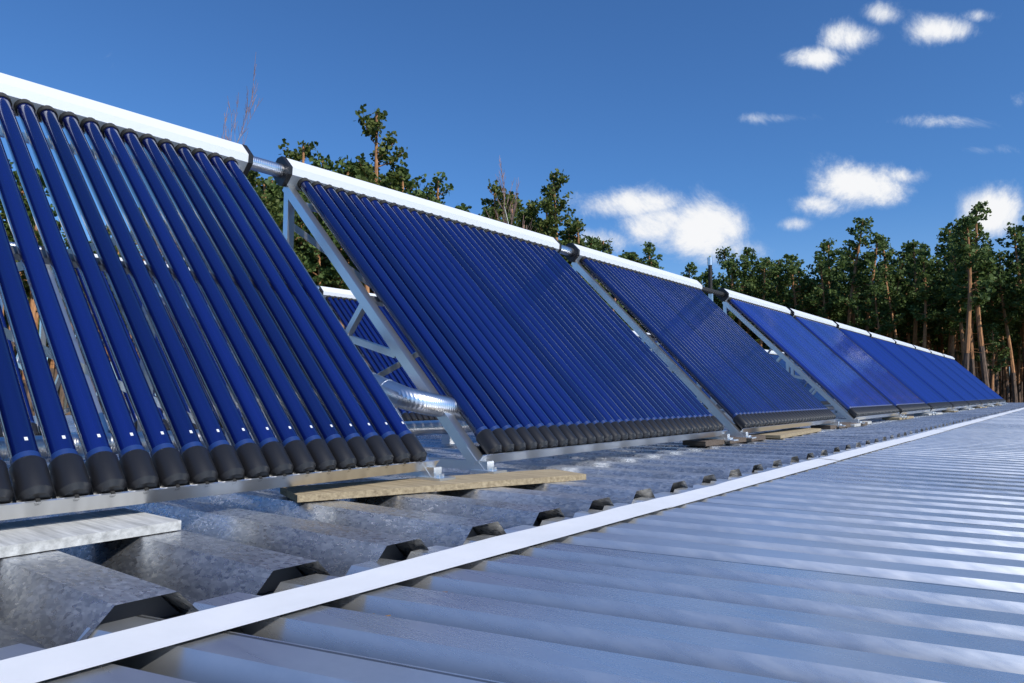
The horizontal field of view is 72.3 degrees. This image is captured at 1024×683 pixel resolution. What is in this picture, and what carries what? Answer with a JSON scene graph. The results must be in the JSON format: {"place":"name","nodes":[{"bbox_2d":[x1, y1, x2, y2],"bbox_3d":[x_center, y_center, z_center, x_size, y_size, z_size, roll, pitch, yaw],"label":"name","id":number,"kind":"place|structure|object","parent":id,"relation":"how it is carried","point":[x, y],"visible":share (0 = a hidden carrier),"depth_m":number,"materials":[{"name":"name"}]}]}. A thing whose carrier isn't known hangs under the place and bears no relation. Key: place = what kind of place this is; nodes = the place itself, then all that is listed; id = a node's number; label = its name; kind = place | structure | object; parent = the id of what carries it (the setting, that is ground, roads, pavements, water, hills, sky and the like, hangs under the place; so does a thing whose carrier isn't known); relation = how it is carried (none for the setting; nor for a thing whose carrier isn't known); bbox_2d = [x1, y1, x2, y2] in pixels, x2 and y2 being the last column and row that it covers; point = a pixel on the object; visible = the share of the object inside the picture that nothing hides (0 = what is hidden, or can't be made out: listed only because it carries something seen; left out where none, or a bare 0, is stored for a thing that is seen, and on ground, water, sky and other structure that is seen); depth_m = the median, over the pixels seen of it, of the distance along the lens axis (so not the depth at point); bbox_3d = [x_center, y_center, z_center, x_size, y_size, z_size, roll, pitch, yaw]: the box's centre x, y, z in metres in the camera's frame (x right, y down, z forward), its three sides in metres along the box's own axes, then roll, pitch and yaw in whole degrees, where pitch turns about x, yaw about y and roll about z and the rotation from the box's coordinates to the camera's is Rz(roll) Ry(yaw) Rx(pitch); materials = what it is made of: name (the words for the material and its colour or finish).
{"place":"outdoors","nodes":[
{"label":"outdoors","id":0,"kind":"place"},
{"bbox_2d":[64,397,128,414],"bbox_3d":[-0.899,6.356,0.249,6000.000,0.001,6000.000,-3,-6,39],"label":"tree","id":1,"kind":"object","parent":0,"point":[65,403],"depth_m":454.95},
{"bbox_2d":[0,159,41,314],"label":"tall pine","id":2,"kind":"object","parent":1,"relation":"on","point":[37,235],"visible":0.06,"depth_m":51.41,"materials":[{"name":"green plant"}]},
{"bbox_2d":[4,221,38,355],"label":"young pine","id":3,"kind":"object","parent":1,"relation":"on","point":[27,288],"visible":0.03,"depth_m":56.49,"materials":[{"name":"green plant"}]},
{"bbox_2d":[0,171,47,348],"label":"tall pine","id":4,"kind":"object","parent":1,"relation":"on","point":[22,193],"visible":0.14,"depth_m":51.15,"materials":[{"name":"green plant"}]},
{"bbox_2d":[4,168,63,414],"bbox_3d":[-37.151,-1.695,54.416,4.807,24.217,5.152,0,-6,4],"label":"tall pine","id":5,"kind":"object","parent":1,"relation":"on","point":[32,306],"visible":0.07,"depth_m":54.01,"materials":[{"name":"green plant"}]},
{"bbox_2d":[59,234,87,409],"bbox_3d":[-37.430,0.599,59.677,3.685,20.431,5.028,4,-5,-41],"label":"tall pine","id":6,"kind":"object","parent":1,"relation":"on","point":[61,395],"visible":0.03,"depth_m":59.49,"materials":[{"name":"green plant"}]},
{"bbox_2d":[154,56,261,263],"bbox_3d":[-17.301,-3.548,38.948,5.980,25.565,3.513,2,-5,-29],"label":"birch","id":7,"kind":"object","parent":1,"relation":"on","point":[248,109],"visible":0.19,"depth_m":40.17,"materials":[{"name":"brown plant"}]},
{"bbox_2d":[246,170,263,191],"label":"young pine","id":8,"kind":"object","parent":1,"relation":"on","point":[252,175],"visible":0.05,"depth_m":51.66,"materials":[{"name":"green plant"}]},
{"bbox_2d":[254,178,300,232],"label":"tall pine","id":9,"kind":"object","parent":1,"relation":"on","point":[272,191],"visible":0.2,"depth_m":50.47,"materials":[{"name":"green plant"}]},
{"bbox_2d":[257,193,303,259],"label":"young pine","id":10,"kind":"object","parent":1,"relation":"on","point":[266,201],"visible":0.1,"depth_m":46.99,"materials":[{"name":"green plant"}]},
{"bbox_2d":[276,186,313,269],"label":"tall pine","id":11,"kind":"object","parent":1,"relation":"on","point":[302,195],"visible":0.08,"depth_m":53.48,"materials":[{"name":"green plant"}]},
{"bbox_2d":[275,138,334,286],"bbox_3d":[-18.011,-3.143,58.337,8.023,27.668,5.759,1,-4,-8],"label":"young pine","id":12,"kind":"object","parent":1,"relation":"on","point":[303,152],"visible":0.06,"depth_m":58.21,"materials":[{"name":"green plant"}]},
{"bbox_2d":[294,150,338,265],"bbox_3d":[-15.345,-2.544,56.032,4.376,26.175,4.568,-3,-5,8],"label":"tall pine","id":13,"kind":"object","parent":1,"relation":"on","point":[326,165],"visible":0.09,"depth_m":57.05,"materials":[{"name":"green plant"}]},
{"bbox_2d":[294,202,339,305],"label":"tall pine","id":14,"kind":"object","parent":1,"relation":"on","point":[320,278],"visible":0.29,"depth_m":49.32,"materials":[{"name":"green plant"}]},
{"bbox_2d":[313,231,362,327],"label":"tall pine","id":15,"kind":"object","parent":1,"relation":"on","point":[336,242],"visible":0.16,"depth_m":49.41,"materials":[{"name":"green plant"}]},
{"bbox_2d":[324,155,357,265],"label":"tall pine","id":16,"kind":"object","parent":1,"relation":"on","point":[352,170],"visible":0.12,"depth_m":50.70,"materials":[{"name":"green plant"}]},
{"bbox_2d":[341,168,385,367],"bbox_3d":[-10.799,-1.311,49.745,4.184,22.698,4.167,1,-7,1],"label":"tall pine","id":17,"kind":"object","parent":1,"relation":"on","point":[342,250],"visible":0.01,"depth_m":50.73,"materials":[{"name":"green plant"}]},
{"bbox_2d":[325,104,409,371],"bbox_3d":[-10.194,-3.573,50.334,6.576,27.360,6.405,-5,-5,34],"label":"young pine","id":18,"kind":"object","parent":1,"relation":"on","point":[373,126],"visible":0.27,"depth_m":51.02,"materials":[{"name":"green plant"}]},
{"bbox_2d":[385,159,426,198],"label":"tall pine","id":19,"kind":"object","parent":1,"relation":"on","point":[408,184],"visible":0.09,"depth_m":51.78,"materials":[{"name":"green plant"}]},
{"bbox_2d":[422,172,453,204],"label":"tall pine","id":20,"kind":"object","parent":1,"relation":"on","point":[438,182],"visible":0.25,"depth_m":62.62,"materials":[{"name":"green plant"}]},
{"bbox_2d":[481,179,510,221],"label":"young pine","id":21,"kind":"object","parent":1,"relation":"on","point":[495,189],"visible":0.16,"depth_m":59.39,"materials":[{"name":"green plant"}]},
{"bbox_2d":[486,157,532,229],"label":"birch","id":22,"kind":"object","parent":1,"relation":"on","point":[503,192],"visible":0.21,"depth_m":47.67,"materials":[{"name":"brown plant"}]},
{"bbox_2d":[499,191,522,224],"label":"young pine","id":23,"kind":"object","parent":1,"relation":"on","point":[511,196],"visible":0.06,"depth_m":63.75,"materials":[{"name":"green plant"}]},
{"bbox_2d":[520,200,544,234],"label":"young pine","id":24,"kind":"object","parent":1,"relation":"on","point":[530,212],"visible":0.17,"depth_m":65.00,"materials":[{"name":"green plant"}]},
{"bbox_2d":[539,168,588,284],"bbox_3d":[4.116,-2.335,64.461,6.398,26.991,6.766,2,-4,-9],"label":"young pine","id":25,"kind":"object","parent":1,"relation":"on","point":[551,190],"visible":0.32,"depth_m":63.82,"materials":[{"name":"green plant"}]},
{"bbox_2d":[558,217,595,290],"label":"young pine","id":26,"kind":"object","parent":1,"relation":"on","point":[563,237],"visible":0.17,"depth_m":76.23,"materials":[{"name":"green plant"}]},
{"bbox_2d":[566,218,603,300],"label":"young pine","id":27,"kind":"object","parent":1,"relation":"on","point":[577,227],"visible":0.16,"depth_m":74.83,"materials":[{"name":"green plant"}]},
{"bbox_2d":[582,238,607,290],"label":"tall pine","id":28,"kind":"object","parent":1,"relation":"on","point":[595,242],"visible":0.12,"depth_m":76.72,"materials":[{"name":"green plant"}]},
{"bbox_2d":[595,238,612,254],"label":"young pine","id":29,"kind":"object","parent":1,"relation":"on","point":[604,246],"visible":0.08,"depth_m":87.26,"materials":[{"name":"green plant"}]},
{"bbox_2d":[637,241,663,269],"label":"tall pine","id":30,"kind":"object","parent":1,"relation":"on","point":[649,245],"visible":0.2,"depth_m":86.70,"materials":[{"name":"green plant"}]},
{"bbox_2d":[680,262,697,278],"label":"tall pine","id":31,"kind":"object","parent":1,"relation":"on","point":[690,268],"visible":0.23,"depth_m":102.28,"materials":[{"name":"green plant"}]},
{"bbox_2d":[701,271,722,309],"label":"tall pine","id":32,"kind":"object","parent":1,"relation":"on","point":[704,277],"visible":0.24,"depth_m":93.77,"materials":[{"name":"green plant"}]},
{"bbox_2d":[713,260,746,319],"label":"tall pine","id":33,"kind":"object","parent":1,"relation":"on","point":[732,265],"visible":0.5,"depth_m":89.44,"materials":[{"name":"green plant"}]},
{"bbox_2d":[715,246,744,321],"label":"tall pine","id":34,"kind":"object","parent":1,"relation":"on","point":[724,253],"visible":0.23,"depth_m":97.68,"materials":[{"name":"green plant"}]},
{"bbox_2d":[713,247,765,326],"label":"tall pine","id":35,"kind":"object","parent":1,"relation":"on","point":[746,264],"visible":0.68,"depth_m":89.63,"materials":[{"name":"green plant"}]},
{"bbox_2d":[743,257,782,346],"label":"tall pine","id":36,"kind":"object","parent":1,"relation":"on","point":[764,272],"visible":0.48,"depth_m":87.58,"materials":[{"name":"green plant"}]},
{"bbox_2d":[768,270,791,351],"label":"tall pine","id":37,"kind":"object","parent":1,"relation":"on","point":[779,290],"visible":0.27,"depth_m":88.10,"materials":[{"name":"green plant"}]},
{"bbox_2d":[771,254,818,311],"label":"tall pine","id":38,"kind":"object","parent":1,"relation":"on","point":[792,267],"visible":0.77,"depth_m":86.23,"materials":[{"name":"green plant"}]},
{"bbox_2d":[787,264,820,315],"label":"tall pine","id":39,"kind":"object","parent":1,"relation":"on","point":[800,274],"visible":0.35,"depth_m":90.64,"materials":[{"name":"green plant"}]},
{"bbox_2d":[804,251,846,322],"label":"tall pine","id":40,"kind":"object","parent":1,"relation":"on","point":[826,308],"visible":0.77,"depth_m":82.90,"materials":[{"name":"green plant"}]},
{"bbox_2d":[807,237,847,319],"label":"tall pine","id":41,"kind":"object","parent":1,"relation":"on","point":[825,247],"visible":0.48,"depth_m":86.74,"materials":[{"name":"green plant"}]},
{"bbox_2d":[827,250,861,322],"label":"tall pine","id":42,"kind":"object","parent":1,"relation":"on","point":[841,257],"visible":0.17,"depth_m":91.55,"materials":[{"name":"green plant"}]},
{"bbox_2d":[824,216,879,325],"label":"tall pine","id":43,"kind":"object","parent":1,"relation":"on","point":[853,255],"visible":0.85,"depth_m":81.19,"materials":[{"name":"green plant"}]},
{"bbox_2d":[836,255,868,326],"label":"tall pine","id":44,"kind":"object","parent":1,"relation":"on","point":[850,263],"visible":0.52,"depth_m":83.28,"materials":[{"name":"green plant"}]},
{"bbox_2d":[846,304,867,330],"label":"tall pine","id":45,"kind":"object","parent":1,"relation":"on","point":[858,313],"visible":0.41,"depth_m":77.93,"materials":[{"name":"green plant"}]},
{"bbox_2d":[840,231,896,331],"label":"tall pine","id":46,"kind":"object","parent":1,"relation":"on","point":[871,259],"visible":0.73,"depth_m":79.21,"materials":[{"name":"green plant"}]},
{"bbox_2d":[861,281,898,339],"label":"tall pine","id":47,"kind":"object","parent":1,"relation":"on","point":[883,328],"visible":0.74,"depth_m":76.69,"materials":[{"name":"green plant"}]},
{"bbox_2d":[872,237,904,298],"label":"tall pine","id":48,"kind":"object","parent":1,"relation":"on","point":[890,253],"visible":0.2,"depth_m":88.24,"materials":[{"name":"green plant"}]},
{"bbox_2d":[870,271,907,339],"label":"tall pine","id":49,"kind":"object","parent":1,"relation":"on","point":[883,283],"visible":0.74,"depth_m":77.74,"materials":[{"name":"green plant"}]},
{"bbox_2d":[870,251,912,337],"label":"tall pine","id":50,"kind":"object","parent":1,"relation":"on","point":[900,262],"visible":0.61,"depth_m":79.92,"materials":[{"name":"green plant"}]},
{"bbox_2d":[891,277,922,343],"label":"tall pine","id":51,"kind":"object","parent":1,"relation":"on","point":[907,324],"visible":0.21,"depth_m":80.94,"materials":[{"name":"green plant"}]},
{"bbox_2d":[892,239,935,345],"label":"tall pine","id":52,"kind":"object","parent":1,"relation":"on","point":[910,246],"visible":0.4,"depth_m":79.24,"materials":[{"name":"green plant"}]},
{"bbox_2d":[904,242,937,349],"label":"tall pine","id":53,"kind":"object","parent":1,"relation":"on","point":[922,246],"visible":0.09,"depth_m":87.44,"materials":[{"name":"green plant"}]},
{"bbox_2d":[902,268,942,346],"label":"tall pine","id":54,"kind":"object","parent":1,"relation":"on","point":[930,322],"visible":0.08,"depth_m":83.69,"materials":[{"name":"green plant"}]},
{"bbox_2d":[907,255,943,348],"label":"tall pine","id":55,"kind":"object","parent":1,"relation":"on","point":[918,313],"visible":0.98,"depth_m":73.23,"materials":[{"name":"green plant"}]},
{"bbox_2d":[920,316,948,353],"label":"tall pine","id":56,"kind":"object","parent":1,"relation":"on","point":[943,341],"visible":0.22,"depth_m":89.86,"materials":[{"name":"green plant"}]},
{"bbox_2d":[930,228,959,355],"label":"tall pine","id":57,"kind":"object","parent":1,"relation":"on","point":[944,238],"visible":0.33,"depth_m":77.05,"materials":[{"name":"green plant"}]},
{"bbox_2d":[928,262,972,357],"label":"tall pine","id":58,"kind":"object","parent":1,"relation":"on","point":[939,330],"visible":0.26,"depth_m":75.35,"materials":[{"name":"green plant"}]},
{"bbox_2d":[933,238,984,367],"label":"tall pine","id":59,"kind":"object","parent":1,"relation":"on","point":[959,326],"visible":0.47,"depth_m":72.17,"materials":[{"name":"green plant"}]},
{"bbox_2d":[944,238,993,375],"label":"tall pine","id":60,"kind":"object","parent":1,"relation":"on","point":[959,317],"visible":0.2,"depth_m":69.60,"materials":[{"name":"green plant"}]},
{"bbox_2d":[945,200,998,387],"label":"tall pine","id":61,"kind":"object","parent":1,"relation":"on","point":[979,207],"visible":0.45,"depth_m":67.50,"materials":[{"name":"green plant"}]},
{"bbox_2d":[955,319,988,378],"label":"tall pine","id":62,"kind":"object","parent":1,"relation":"on","point":[976,353],"visible":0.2,"depth_m":76.91,"materials":[{"name":"brown plant"}]},
{"bbox_2d":[945,257,1002,371],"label":"tall pine","id":63,"kind":"object","parent":1,"relation":"on","point":[986,321],"visible":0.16,"depth_m":74.32,"materials":[{"name":"green plant"}]},
{"bbox_2d":[945,214,1008,370],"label":"tall pine","id":64,"kind":"object","parent":1,"relation":"on","point":[968,260],"visible":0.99,"depth_m":66.33,"materials":[{"name":"green plant"}]},
{"bbox_2d":[975,259,1014,391],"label":"tall pine","id":65,"kind":"object","parent":1,"relation":"on","point":[1002,331],"visible":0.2,"depth_m":74.32,"materials":[{"name":"green plant"}]},
{"bbox_2d":[982,323,1010,389],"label":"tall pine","id":66,"kind":"object","parent":1,"relation":"on","point":[994,367],"visible":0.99,"depth_m":69.83,"materials":[{"name":"green plant"}]},
{"bbox_2d":[980,268,1023,402],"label":"tall pine","id":67,"kind":"object","parent":1,"relation":"on","point":[1001,314],"visible":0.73,"depth_m":71.34,"materials":[{"name":"green plant"}]},
{"bbox_2d":[995,294,1016,402],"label":"tall pine","id":68,"kind":"object","parent":1,"relation":"on","point":[1012,338],"visible":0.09,"depth_m":79.31,"materials":[{"name":"green plant"}]},
{"bbox_2d":[994,249,1017,402],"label":"tall pine","id":69,"kind":"object","parent":1,"relation":"on","point":[999,253],"visible":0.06,"depth_m":84.03,"materials":[{"name":"green plant"}]},
{"bbox_2d":[992,222,1023,320],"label":"tall pine","id":70,"kind":"object","parent":1,"relation":"on","point":[1018,237],"visible":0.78,"depth_m":72.30,"materials":[{"name":"green plant"}]},
{"bbox_2d":[999,308,1022,402],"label":"tall pine","id":71,"kind":"object","parent":1,"relation":"on","point":[1015,346],"visible":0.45,"depth_m":81.58,"materials":[{"name":"brown plant"}]},
{"bbox_2d":[998,215,1023,375],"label":"tall pine","id":72,"kind":"object","parent":1,"relation":"on","point":[1018,247],"visible":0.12,"depth_m":75.18,"materials":[{"name":"green plant"}]},
{"bbox_2d":[1010,275,1023,311],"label":"tall pine","id":73,"kind":"object","parent":1,"relation":"on","point":[1020,288],"visible":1,"depth_m":67.95,"materials":[{"name":"green plant"}]},
{"bbox_2d":[0,0,1023,395],"label":"sky","id":74,"kind":"structure","parent":0,"point":[691,129],"materials":[{"name":"blue"}]},
{"bbox_3d":[5.784,4.441,14.309,32.600,5.928,41.600,-3,-6,39],"label":"building","id":75,"kind":"object","parent":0,"visible":0},
{"bbox_2d":[0,407,1023,682],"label":"roof sheet","id":76,"kind":"object","parent":75,"relation":"on","point":[900,563],"visible":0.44,"depth_m":1.26,"materials":[{"name":"metal"}]},
{"bbox_2d":[0,403,1023,648],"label":"roof sheet","id":77,"kind":"object","parent":75,"relation":"on","point":[252,543],"visible":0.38,"depth_m":1.81,"materials":[{"name":"grey"}]},
{"bbox_2d":[0,294,41,436],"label":"tube collector","id":78,"kind":"object","parent":77,"relation":"on","point":[17,362],"visible":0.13,"depth_m":4.70,"materials":[{"name":"glass"}]},
{"bbox_2d":[0,508,180,557],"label":"white board","id":79,"kind":"object","parent":77,"relation":"on","point":[37,535],"visible":1,"depth_m":1.59,"materials":[{"name":"wood"}]},
{"bbox_2d":[35,246,274,432],"bbox_3d":[-2.548,0.051,6.215,1.560,1.592,2.482,-3,-6,39],"label":"tube collector","id":80,"kind":"object","parent":77,"relation":"on","point":[81,359],"visible":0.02,"depth_m":5.54,"materials":[{"name":"blue metal"}]},
{"bbox_2d":[0,73,455,520],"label":"tube collector","id":81,"kind":"object","parent":77,"relation":"on","point":[337,408],"visible":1,"depth_m":2.30,"materials":[{"name":"glass"}]},
{"bbox_2d":[319,286,446,420],"bbox_3d":[-0.855,0.208,8.312,1.560,1.592,2.482,-3,-6,39],"label":"tube collector","id":82,"kind":"object","parent":77,"relation":"on","point":[343,303],"visible":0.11,"depth_m":7.76,"materials":[{"name":"glass"}]},
{"bbox_2d":[0,283,844,460],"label":"return pipe","id":83,"kind":"object","parent":77,"relation":"on","point":[402,397],"visible":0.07,"depth_m":2.90,"materials":[{"name":"silver metal"}]},
{"bbox_2d":[280,469,585,501],"bbox_3d":[-0.238,0.499,2.472,1.080,0.021,0.220,3,-5,-31],"label":"wooden plank","id":84,"kind":"object","parent":77,"relation":"on","point":[318,492],"visible":0.86,"depth_m":2.37,"materials":[{"name":"brown wood"}]},
{"bbox_2d":[272,156,737,473],"bbox_3d":[0.098,-0.143,4.169,1.560,1.592,2.482,-3,-6,39],"label":"tube collector","id":85,"kind":"object","parent":77,"relation":"on","point":[526,344],"visible":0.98,"depth_m":3.73,"materials":[{"name":"glass"}]},
{"bbox_2d":[250,156,573,255],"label":"header links","id":86,"kind":"object","parent":85,"relation":"attached to","point":[268,167],"visible":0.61,"depth_m":3.62,"materials":[{"name":"silver metal"}]},
{"bbox_2d":[0,408,1023,682],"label":"ridge flashing","id":87,"kind":"object","parent":77,"relation":"on","point":[86,654],"visible":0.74,"depth_m":1.24,"materials":[{"name":"metal"}]},
{"bbox_2d":[633,331,721,408],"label":"tube collector","id":88,"kind":"object","parent":77,"relation":"on","point":[681,367],"visible":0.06,"depth_m":13.25,"materials":[{"name":"blue metal"}]},
{"bbox_2d":[564,243,845,438],"bbox_3d":[1.805,0.015,6.281,1.560,1.592,2.482,-3,-6,39],"label":"tube collector","id":89,"kind":"object","parent":77,"relation":"on","point":[741,377],"visible":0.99,"depth_m":5.88,"materials":[{"name":"glass"}]},
{"bbox_2d":[702,256,723,416],"bbox_3d":[2.260,-0.025,7.963,0.060,1.925,0.750,-3,-6,39],"label":"air vent riser","id":90,"kind":"object","parent":77,"relation":"on","point":[710,290],"visible":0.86,"depth_m":8.02,"materials":[{"name":"silver metal"}]},
{"bbox_2d":[683,435,765,445],"bbox_3d":[1.457,0.668,4.761,0.160,0.030,0.900,-4,-6,43],"label":"wooden plank","id":91,"kind":"object","parent":77,"relation":"on","point":[702,442],"visible":0.71,"depth_m":4.54,"materials":[{"name":"wood"}]},
{"bbox_2d":[750,428,820,438],"bbox_3d":[2.256,0.743,5.719,0.220,0.024,1.300,-3,-5,36],"label":"wooden plank","id":92,"kind":"object","parent":77,"relation":"on","point":[783,433],"visible":0.86,"depth_m":5.51,"materials":[{"name":"brown wood"}]},
{"bbox_2d":[764,349,830,404],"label":"tube collector","id":93,"kind":"object","parent":77,"relation":"on","point":[808,387],"visible":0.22,"depth_m":18.83,"materials":[{"name":"blue metal"}]},
{"bbox_2d":[716,288,905,422],"bbox_3d":[3.750,0.197,8.690,1.560,1.592,2.326,-3,-6,39],"label":"tube collector","id":94,"kind":"object","parent":77,"relation":"on","point":[856,396],"visible":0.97,"depth_m":8.29,"materials":[{"name":"glass"}]},
{"bbox_2d":[811,422,867,428],"bbox_3d":[3.307,0.841,7.052,0.180,0.030,1.200,-4,-6,42],"label":"wooden plank","id":95,"kind":"object","parent":77,"relation":"on","point":[847,424],"visible":0.64,"depth_m":6.66,"materials":[{"name":"wood"}]},
{"bbox_2d":[788,308,935,416],"bbox_3d":[5.287,0.340,10.593,1.560,1.592,2.326,-3,-6,39],"label":"tube collector","id":96,"kind":"object","parent":77,"relation":"on","point":[875,375],"visible":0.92,"depth_m":10.35,"materials":[{"name":"glass"}]},
{"bbox_2d":[834,321,956,413],"bbox_3d":[6.824,0.483,12.496,1.560,1.592,2.326,-3,-6,39],"label":"tube collector","id":97,"kind":"object","parent":77,"relation":"on","point":[906,377],"visible":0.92,"depth_m":12.27,"materials":[{"name":"glass"}]},
{"bbox_2d":[867,331,972,410],"bbox_3d":[8.361,0.626,14.398,1.560,1.592,2.326,-3,-6,39],"label":"tube collector","id":98,"kind":"object","parent":77,"relation":"on","point":[924,375],"visible":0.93,"depth_m":14.19,"materials":[{"name":"glass"}]},
{"bbox_2d":[893,339,981,407],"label":"tube collector","id":99,"kind":"object","parent":77,"relation":"on","point":[941,376],"visible":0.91,"depth_m":16.11,"materials":[{"name":"glass"}]},
{"bbox_2d":[913,345,993,406],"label":"tube collector","id":100,"kind":"object","parent":77,"relation":"on","point":[953,376],"visible":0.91,"depth_m":18.03,"materials":[{"name":"glass"}]},
{"bbox_2d":[930,350,1001,405],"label":"tube collector","id":101,"kind":"object","parent":77,"relation":"on","point":[966,378],"visible":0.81,"depth_m":19.91,"materials":[{"name":"glass"}]},
{"bbox_2d":[943,354,1008,404],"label":"tube collector","id":102,"kind":"object","parent":77,"relation":"on","point":[1001,400],"visible":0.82,"depth_m":21.87,"materials":[{"name":"glass"}]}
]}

